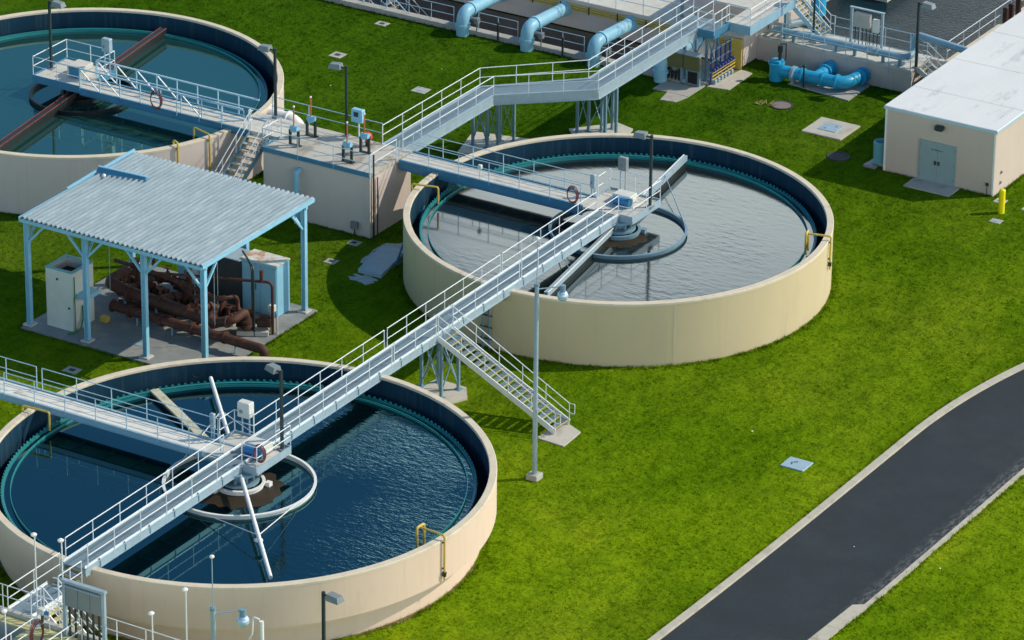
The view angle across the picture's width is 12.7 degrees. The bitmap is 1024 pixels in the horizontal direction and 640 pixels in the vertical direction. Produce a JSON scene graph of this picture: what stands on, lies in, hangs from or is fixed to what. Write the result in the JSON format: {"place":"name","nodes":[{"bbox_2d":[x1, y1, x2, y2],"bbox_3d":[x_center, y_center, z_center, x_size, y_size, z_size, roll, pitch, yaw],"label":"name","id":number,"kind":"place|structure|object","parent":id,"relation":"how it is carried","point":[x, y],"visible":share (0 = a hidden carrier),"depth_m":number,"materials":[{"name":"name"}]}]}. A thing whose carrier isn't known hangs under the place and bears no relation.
{"place":"outdoors","nodes":[
{"label":"outdoors","id":0,"kind":"place"},
{"bbox_2d":[0,0,1023,639],"bbox_3d":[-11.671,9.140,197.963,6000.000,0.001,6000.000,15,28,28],"label":"ground","id":1,"kind":"structure","parent":0,"point":[590,472],"depth_m":213.29,"materials":[{"name":"plant"}]},
{"bbox_2d":[7,552,81,622],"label":"landing walkway","id":2,"kind":"structure","parent":1,"relation":"on","point":[20,606],"depth_m":186.40,"materials":[{"name":"metal"}]},
{"bbox_2d":[38,577,101,635],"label":"steel stair","id":3,"kind":"object","parent":1,"relation":"on","point":[56,618],"visible":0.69,"depth_m":185.93,"materials":[{"name":"metal"}]},
{"bbox_2d":[0,583,178,639],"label":"channel structure","id":4,"kind":"object","parent":1,"relation":"on","point":[18,625],"visible":0.96,"depth_m":184.13,"materials":[{"name":"concrete"}]},
{"bbox_2d":[60,577,106,639],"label":"metal screen","id":5,"kind":"object","parent":4,"relation":"on","point":[82,597],"visible":1,"depth_m":182.66,"materials":[{"name":"metal"}]},
{"bbox_2d":[0,356,236,460],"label":"side catwalk","id":6,"kind":"object","parent":1,"relation":"on","point":[119,422],"visible":0.99,"depth_m":200.31,"materials":[{"name":"metal"}]},
{"bbox_2d":[0,8,283,214],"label":"settling tank","id":7,"kind":"object","parent":1,"relation":"on","point":[28,181],"visible":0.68,"depth_m":235.49,"materials":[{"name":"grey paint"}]},
{"bbox_2d":[0,27,166,150],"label":"rotating skimmer","id":8,"kind":"object","parent":7,"relation":"in","point":[61,103],"visible":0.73,"depth_m":235.31,"materials":[{"name":"metal"}]},
{"bbox_2d":[0,32,265,154],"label":"water","id":9,"kind":"structure","parent":7,"relation":"in","point":[124,129],"depth_m":237.70,"materials":[{"name":"teal liquid"}]},
{"bbox_2d":[32,39,265,135],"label":"truss bridge","id":10,"kind":"structure","parent":7,"relation":"on","point":[96,84],"depth_m":233.92,"materials":[{"name":"blue paint"}]},
{"bbox_2d":[47,0,65,69],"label":"lamp post","id":11,"kind":"object","parent":10,"relation":"on","point":[59,4],"visible":1,"depth_m":236.51,"materials":[{"name":"brown metal"}]},
{"bbox_2d":[67,59,92,78],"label":"drive guard","id":12,"kind":"object","parent":10,"relation":"on","point":[83,64],"visible":0.96,"depth_m":236.49,"materials":[{"name":"blue paint"}]},
{"bbox_2d":[101,37,111,78],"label":"control box","id":13,"kind":"object","parent":10,"relation":"on","point":[106,44],"visible":1,"depth_m":235.62,"materials":[{"name":"metal"}]},
{"bbox_2d":[266,108,303,123],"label":"overflow pipe","id":14,"kind":"object","parent":7,"relation":"attached to","point":[287,115],"visible":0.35,"depth_m":233.04,"materials":[{"name":"white paint"}]},
{"bbox_2d":[21,262,317,364],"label":"shed floor","id":15,"kind":"structure","parent":1,"relation":"on","point":[118,334],"depth_m":215.92,"materials":[{"name":"concrete"}]},
{"bbox_2d":[44,254,100,334],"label":"cabinet","id":16,"kind":"object","parent":15,"relation":"on","point":[64,291],"visible":0.97,"depth_m":215.98,"materials":[{"name":"white metal"}]},
{"bbox_2d":[148,276,169,294],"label":"pump","id":17,"kind":"object","parent":15,"relation":"on","point":[152,286],"visible":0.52,"depth_m":218.80,"materials":[{"name":"metal"}]},
{"bbox_2d":[18,149,314,359],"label":"pump shed","id":18,"kind":"structure","parent":15,"relation":"on","point":[131,203],"depth_m":215.00,"materials":[{"name":"blue paint"}]},
{"bbox_2d":[105,266,269,356],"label":"pipe manifold","id":19,"kind":"object","parent":15,"relation":"on","point":[166,302],"visible":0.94,"depth_m":215.78,"materials":[{"name":"metal"}]},
{"bbox_2d":[114,258,239,326],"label":"pipe","id":20,"kind":"object","parent":19,"relation":"attached to","point":[181,283],"visible":0.87,"depth_m":216.21,"materials":[{"name":"metal"}]},
{"bbox_2d":[178,287,200,304],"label":"pump","id":21,"kind":"object","parent":15,"relation":"on","point":[186,299],"visible":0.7,"depth_m":217.86,"materials":[{"name":"metal"}]},
{"bbox_2d":[138,270,273,334],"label":"riser pipe","id":22,"kind":"object","parent":15,"relation":"on","point":[261,280],"visible":0.95,"depth_m":215.66,"materials":[{"name":"metal"}]},
{"bbox_2d":[213,295,241,325],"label":"pump","id":23,"kind":"object","parent":15,"relation":"on","point":[222,310],"visible":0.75,"depth_m":217.01,"materials":[{"name":"metal"}]},
{"bbox_2d":[207,248,250,306],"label":"panel cabinet","id":24,"kind":"object","parent":15,"relation":"on","point":[230,265],"visible":0.39,"depth_m":218.70,"materials":[{"name":"silver metal"}]},
{"bbox_2d":[242,250,254,336],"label":"conduit","id":25,"kind":"object","parent":15,"relation":"on","point":[252,287],"visible":1,"depth_m":215.20,"materials":[{"name":"brown metal"}]},
{"bbox_2d":[236,308,270,336],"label":"pump","id":26,"kind":"object","parent":15,"relation":"on","point":[262,326],"visible":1,"depth_m":215.84,"materials":[{"name":"metal"}]},
{"bbox_2d":[241,249,289,316],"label":"blue cabinet","id":27,"kind":"object","parent":15,"relation":"on","point":[274,268],"visible":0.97,"depth_m":217.65,"materials":[{"name":"metal"}]},
{"bbox_2d":[209,555,249,639],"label":"camera pole","id":28,"kind":"object","parent":1,"relation":"on","point":[243,620],"visible":1,"depth_m":172.09,"materials":[{"name":"metal"}]},
{"bbox_2d":[0,561,474,639],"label":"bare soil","id":29,"kind":"structure","parent":1,"relation":"on","point":[390,625],"depth_m":191.16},
{"bbox_2d":[214,110,270,180],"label":"steel stair","id":30,"kind":"object","parent":1,"relation":"on","point":[243,157],"visible":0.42,"depth_m":229.17,"materials":[{"name":"grey metal"}]},
{"bbox_2d":[0,356,496,639],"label":"settling tank","id":31,"kind":"object","parent":1,"relation":"on","point":[391,590],"visible":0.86,"depth_m":190.73,"materials":[{"name":"beige paint"}]},
{"bbox_2d":[150,388,208,436],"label":"scum trough","id":32,"kind":"object","parent":31,"relation":"attached to","point":[158,394],"visible":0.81,"depth_m":203.00,"materials":[{"name":"metal"}]},
{"bbox_2d":[4,384,473,583],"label":"water","id":33,"kind":"structure","parent":31,"relation":"in","point":[389,482],"depth_m":196.31,"materials":[{"name":"blue liquid"}]},
{"bbox_2d":[199,472,284,510],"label":"scum","id":34,"kind":"object","parent":33,"relation":"on","point":[265,495],"visible":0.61,"depth_m":195.91,"materials":[{"name":"liquid"}]},
{"bbox_2d":[162,376,316,578],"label":"rotating skimmer","id":35,"kind":"object","parent":31,"relation":"attached to","point":[242,481],"visible":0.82,"depth_m":196.06,"materials":[{"name":"white metal"}]},
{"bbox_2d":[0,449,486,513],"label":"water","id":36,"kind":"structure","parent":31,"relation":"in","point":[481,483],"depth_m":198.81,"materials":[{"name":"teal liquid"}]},
{"bbox_2d":[51,168,660,588],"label":"long catwalk","id":37,"kind":"object","parent":31,"relation":"on","point":[153,516],"visible":0.98,"depth_m":202.93,"materials":[{"name":"metal"}]},
{"bbox_2d":[237,399,253,433],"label":"control box","id":38,"kind":"object","parent":37,"relation":"attached to","point":[245,408],"visible":1,"depth_m":198.48,"materials":[{"name":"metal"}]},
{"bbox_2d":[243,436,272,459],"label":"drive unit","id":39,"kind":"object","parent":37,"relation":"on","point":[254,441],"visible":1,"depth_m":197.11,"materials":[{"name":"white metal"}]},
{"bbox_2d":[264,363,285,451],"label":"lamp post","id":40,"kind":"object","parent":37,"relation":"on","point":[273,368],"visible":1,"depth_m":196.68,"materials":[{"name":"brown metal"}]},
{"bbox_2d":[618,156,628,189],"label":"control box","id":41,"kind":"object","parent":37,"relation":"attached to","point":[623,163],"visible":1,"depth_m":223.18,"materials":[{"name":"metal"}]},
{"bbox_2d":[611,189,636,208],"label":"drive unit","id":42,"kind":"object","parent":37,"relation":"on","point":[625,202],"visible":0.98,"depth_m":222.07,"materials":[{"name":"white metal"}]},
{"bbox_2d":[633,130,654,208],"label":"lamp post","id":43,"kind":"object","parent":37,"relation":"on","point":[640,134],"visible":1,"depth_m":220.88,"materials":[{"name":"grey metal"}]},
{"bbox_2d":[415,523,446,580],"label":"spray pipe","id":44,"kind":"object","parent":31,"relation":"attached to","point":[444,572],"visible":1,"depth_m":191.01,"materials":[{"name":"metal"}]},
{"bbox_2d":[236,96,410,237],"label":"valve box","id":45,"kind":"object","parent":1,"relation":"on","point":[335,187],"visible":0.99,"depth_m":227.40,"materials":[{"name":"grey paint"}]},
{"bbox_2d":[257,44,279,119],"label":"lamp post","id":46,"kind":"object","parent":45,"relation":"on","point":[267,48],"visible":0.94,"depth_m":230.53,"materials":[{"name":"brown metal"}]},
{"bbox_2d":[305,96,318,137],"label":"sluice gate","id":47,"kind":"structure","parent":45,"relation":"on","point":[310,119],"depth_m":229.17,"materials":[{"name":"blue metal"}]},
{"bbox_2d":[328,62,350,136],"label":"lamp post","id":48,"kind":"object","parent":45,"relation":"on","point":[336,66],"visible":0.93,"depth_m":228.39,"materials":[{"name":"brown metal"}]},
{"bbox_2d":[341,121,354,163],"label":"sluice gate","id":49,"kind":"structure","parent":45,"relation":"on","point":[346,144],"depth_m":226.16,"materials":[{"name":"blue metal"}]},
{"bbox_2d":[351,107,364,137],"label":"instrument box","id":50,"kind":"object","parent":45,"relation":"on","point":[357,115],"visible":1,"depth_m":228.81,"materials":[{"name":"metal"}]},
{"bbox_2d":[359,113,371,154],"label":"sluice gate","id":51,"kind":"structure","parent":45,"relation":"on","point":[364,136],"depth_m":227.23,"materials":[{"name":"blue metal"}]},
{"bbox_2d":[373,155,377,237],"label":"conduit","id":52,"kind":"object","parent":45,"relation":"attached to","point":[374,198],"visible":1,"depth_m":225.91,"materials":[{"name":"brown metal"}]},
{"bbox_2d":[321,591,344,639],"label":"lamp post","id":53,"kind":"object","parent":1,"relation":"on","point":[334,598],"visible":1,"depth_m":185.18,"materials":[{"name":"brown metal"}]},
{"bbox_2d":[360,242,402,267],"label":"bare soil","id":54,"kind":"structure","parent":1,"relation":"on","point":[366,258],"depth_m":225.43,"materials":[{"name":"soil"}]},
{"bbox_2d":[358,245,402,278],"bbox_3d":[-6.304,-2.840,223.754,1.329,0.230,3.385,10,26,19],"label":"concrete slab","id":55,"kind":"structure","parent":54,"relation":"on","point":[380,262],"depth_m":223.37,"materials":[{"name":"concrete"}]},
{"bbox_2d":[417,335,466,403],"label":"support tower","id":56,"kind":"structure","parent":1,"relation":"on","point":[452,393],"depth_m":210.49,"materials":[{"name":"metal"}]},
{"bbox_2d":[455,0,505,36],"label":"elbow pipe","id":57,"kind":"object","parent":1,"relation":"on","point":[468,10],"visible":1,"depth_m":251.40,"materials":[{"name":"metal"}]},
{"bbox_2d":[480,308,492,348],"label":"wall pipes","id":58,"kind":"object","parent":1,"relation":"on","point":[489,327],"depth_m":214.73,"materials":[{"name":"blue metal"}]},
{"bbox_2d":[457,104,526,153],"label":"support tower","id":59,"kind":"structure","parent":1,"relation":"on","point":[486,139],"depth_m":237.14,"materials":[{"name":"metal"}]},
{"bbox_2d":[382,0,729,152],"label":"bent catwalk","id":60,"kind":"object","parent":59,"relation":"on","point":[597,85],"visible":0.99,"depth_m":235.79,"materials":[{"name":"metal"}]},
{"bbox_2d":[519,1,571,51],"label":"elbow pipe","id":61,"kind":"object","parent":1,"relation":"on","point":[532,25],"visible":1,"depth_m":249.65,"materials":[{"name":"metal"}]},
{"bbox_2d":[526,237,567,481],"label":"camera pole","id":62,"kind":"object","parent":1,"relation":"on","point":[534,474],"visible":1,"depth_m":200.75,"materials":[{"name":"metal"}]},
{"bbox_2d":[537,423,580,446],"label":"stair pad","id":63,"kind":"object","parent":1,"relation":"on","point":[565,434],"visible":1,"depth_m":206.72,"materials":[{"name":"concrete"}]},
{"bbox_2d":[433,305,574,433],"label":"steel stair","id":64,"kind":"object","parent":63,"relation":"on","point":[512,377],"visible":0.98,"depth_m":207.92,"materials":[{"name":"metal"}]},
{"bbox_2d":[360,0,828,73],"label":"aeration basin","id":65,"kind":"object","parent":1,"relation":"on","point":[650,10],"visible":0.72,"depth_m":252.06,"materials":[{"name":"grey paint"}]},
{"bbox_2d":[569,88,632,133],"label":"support tower","id":66,"kind":"structure","parent":1,"relation":"on","point":[614,126],"depth_m":238.76,"materials":[{"name":"metal"}]},
{"bbox_2d":[586,16,637,67],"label":"elbow pipe","id":67,"kind":"object","parent":1,"relation":"on","point":[600,39],"visible":0.96,"depth_m":247.69,"materials":[{"name":"metal"}]},
{"bbox_2d":[403,133,833,366],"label":"settling tank","id":68,"kind":"object","parent":1,"relation":"on","point":[792,298],"visible":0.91,"depth_m":215.41,"materials":[{"name":"beige paint"}]},
{"bbox_2d":[398,132,595,214],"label":"blue catwalk","id":69,"kind":"object","parent":68,"relation":"on","point":[497,182],"visible":1,"depth_m":224.80,"materials":[{"name":"paint"}]},
{"bbox_2d":[544,154,687,295],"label":"rotating skimmer","id":70,"kind":"object","parent":68,"relation":"in","point":[606,237],"visible":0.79,"depth_m":220.80,"materials":[{"name":"grey metal"}]},
{"bbox_2d":[422,159,813,300],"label":"water","id":71,"kind":"structure","parent":68,"relation":"in","point":[741,233],"depth_m":221.64,"materials":[{"name":"liquid"}]},
{"bbox_2d":[592,229,647,247],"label":"scum","id":72,"kind":"object","parent":71,"relation":"on","point":[635,241],"visible":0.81,"depth_m":220.81,"materials":[{"name":"liquid"}]},
{"bbox_2d":[804,230,831,269],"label":"spray pipe","id":73,"kind":"object","parent":68,"relation":"attached to","point":[806,245],"visible":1,"depth_m":219.13,"materials":[{"name":"metal"}]},
{"bbox_2d":[528,0,742,69],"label":"gas pipes","id":74,"kind":"object","parent":1,"relation":"on","point":[736,47],"visible":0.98,"depth_m":249.80,"materials":[{"name":"metal"}]},
{"bbox_2d":[653,37,704,82],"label":"elbow pipe","id":75,"kind":"object","parent":1,"relation":"on","point":[660,71],"visible":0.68,"depth_m":245.47,"materials":[{"name":"metal"}]},
{"bbox_2d":[653,80,705,96],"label":"board pad","id":76,"kind":"object","parent":1,"relation":"on","point":[678,88],"visible":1,"depth_m":244.86,"materials":[{"name":"concrete"}]},
{"bbox_2d":[667,49,686,82],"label":"khaki board","id":77,"kind":"object","parent":76,"relation":"on","point":[675,59],"visible":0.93,"depth_m":245.19,"materials":[{"name":"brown metal"}]},
{"bbox_2d":[683,51,703,86],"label":"khaki board","id":78,"kind":"object","parent":76,"relation":"on","point":[692,61],"visible":1,"depth_m":244.70,"materials":[{"name":"brown metal"}]},
{"bbox_2d":[684,37,718,84],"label":"support tower","id":79,"kind":"structure","parent":1,"relation":"on","point":[705,75],"depth_m":245.60,"materials":[{"name":"metal"}]},
{"bbox_2d":[707,69,751,89],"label":"rack pad","id":80,"kind":"object","parent":1,"relation":"on","point":[737,78],"visible":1,"depth_m":245.94,"materials":[{"name":"concrete"}]},
{"bbox_2d":[709,38,735,84],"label":"tube rack","id":81,"kind":"object","parent":80,"relation":"on","point":[721,75],"visible":1,"depth_m":245.79,"materials":[{"name":"metal"}]},
{"bbox_2d":[780,457,812,471],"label":"ground cover","id":82,"kind":"object","parent":1,"relation":"on","point":[797,464],"visible":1,"depth_m":204.32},
{"bbox_2d":[788,81,870,100],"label":"manifold pad","id":83,"kind":"object","parent":1,"relation":"on","point":[847,94],"visible":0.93,"depth_m":244.77,"materials":[{"name":"concrete"}]},
{"bbox_2d":[768,43,870,89],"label":"azure manifold","id":84,"kind":"object","parent":83,"relation":"on","point":[823,75],"visible":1,"depth_m":245.17,"materials":[{"name":"blue metal"}]},
{"bbox_2d":[801,117,859,140],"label":"access hatch","id":85,"kind":"object","parent":1,"relation":"on","point":[831,128],"visible":1,"depth_m":239.81,"materials":[{"name":"concrete"}]},
{"bbox_2d":[648,362,1023,639],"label":"kerb","id":86,"kind":"structure","parent":1,"relation":"on","point":[789,533],"depth_m":200.80,"materials":[{"name":"concrete"}]},
{"bbox_2d":[827,151,849,160],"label":"manhole","id":87,"kind":"object","parent":1,"relation":"on","point":[838,156],"visible":1,"depth_m":236.59,"materials":[{"name":"metal"}]},
{"bbox_2d":[869,138,883,166],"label":"round tub","id":88,"kind":"object","parent":1,"relation":"on","point":[878,149],"visible":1,"depth_m":235.47,"materials":[{"name":"plastic"}]},
{"bbox_2d":[757,0,1023,92],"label":"basin","id":89,"kind":"object","parent":1,"relation":"on","point":[889,73],"visible":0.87,"depth_m":246.35,"materials":[{"name":"grey paint"}]},
{"bbox_2d":[680,0,795,38],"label":"platform","id":90,"kind":"structure","parent":89,"relation":"on","point":[755,16],"depth_m":245.99,"materials":[{"name":"metal"}]},
{"bbox_2d":[790,0,825,27],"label":"blue vessel","id":91,"kind":"object","parent":89,"relation":"on","point":[798,22],"visible":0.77,"depth_m":249.40,"materials":[{"name":"metal"}]},
{"bbox_2d":[792,0,835,35],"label":"steel stair","id":92,"kind":"object","parent":89,"relation":"on","point":[804,19],"visible":1,"depth_m":248.24,"materials":[{"name":"grey metal"}]},
{"bbox_2d":[849,5,884,48],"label":"panel rack","id":93,"kind":"object","parent":89,"relation":"on","point":[862,20],"visible":1,"depth_m":246.51,"materials":[{"name":"metal"}]},
{"bbox_2d":[772,25,967,65],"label":"process pipe","id":94,"kind":"object","parent":89,"relation":"on","point":[935,41],"visible":1,"depth_m":244.95,"materials":[{"name":"metal"}]},
{"bbox_2d":[799,0,1023,59],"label":"water","id":95,"kind":"structure","parent":89,"relation":"in","point":[947,20],"depth_m":252.51,"materials":[{"name":"liquid"}]},
{"bbox_2d":[912,1,935,68],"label":"lamp post","id":96,"kind":"object","parent":89,"relation":"on","point":[928,5],"visible":1,"depth_m":243.19,"materials":[{"name":"brown metal"}]},
{"bbox_2d":[822,468,1023,639],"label":"kerb","id":97,"kind":"structure","parent":1,"relation":"on","point":[923,557],"depth_m":196.38,"materials":[{"name":"concrete"}]},
{"bbox_2d":[914,42,946,77],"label":"steel stair","id":98,"kind":"object","parent":1,"relation":"on","point":[928,65],"visible":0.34,"depth_m":244.73,"materials":[{"name":"metal"}]},
{"bbox_2d":[903,177,959,196],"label":"step","id":99,"kind":"structure","parent":1,"relation":"on","point":[931,187],"depth_m":232.98,"materials":[{"name":"concrete"}]},
{"bbox_2d":[883,10,1023,196],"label":"service building","id":100,"kind":"structure","parent":1,"relation":"on","point":[957,121],"depth_m":233.55,"materials":[{"name":"paint"}]},
{"bbox_2d":[919,140,937,181],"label":"door","id":101,"kind":"structure","parent":100,"relation":"in","point":[928,157],"depth_m":233.36,"materials":[{"name":"paint"}]},
{"bbox_2d":[936,144,954,185],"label":"door","id":102,"kind":"structure","parent":100,"relation":"in","point":[945,159],"depth_m":232.91,"materials":[{"name":"paint"}]},
{"bbox_2d":[661,369,1023,639],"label":"road","id":103,"kind":"structure","parent":0,"point":[904,507],"depth_m":198.91,"materials":[{"name":"asphalt"}]},
{"bbox_2d":[808,604,863,639],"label":"gutter","id":104,"kind":"object","parent":103,"relation":"on","point":[827,629],"visible":1,"depth_m":191.04,"materials":[{"name":"concrete"}]},
{"bbox_2d":[1002,0,1021,22],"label":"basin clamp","id":105,"kind":"object","parent":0,"point":[1008,12],"visible":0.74,"depth_m":250.60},
{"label":"gallery floor","id":106,"kind":"structure","parent":0,"visible":0},
{"bbox_2d":[381,0,427,15],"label":"steel stair","id":107,"kind":"object","parent":106,"relation":"on","point":[403,7],"visible":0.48,"depth_m":256.19,"materials":[{"name":"metal"}]},
{"bbox_2d":[324,0,690,84],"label":"gallery kerb","id":108,"kind":"structure","parent":106,"relation":"on","point":[448,25],"depth_m":251.78,"materials":[{"name":"concrete"}]},
{"bbox_2d":[364,0,653,67],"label":"gallery railing","id":109,"kind":"object","parent":108,"relation":"on","point":[507,27],"visible":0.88,"depth_m":250.62,"materials":[{"name":"metal"}]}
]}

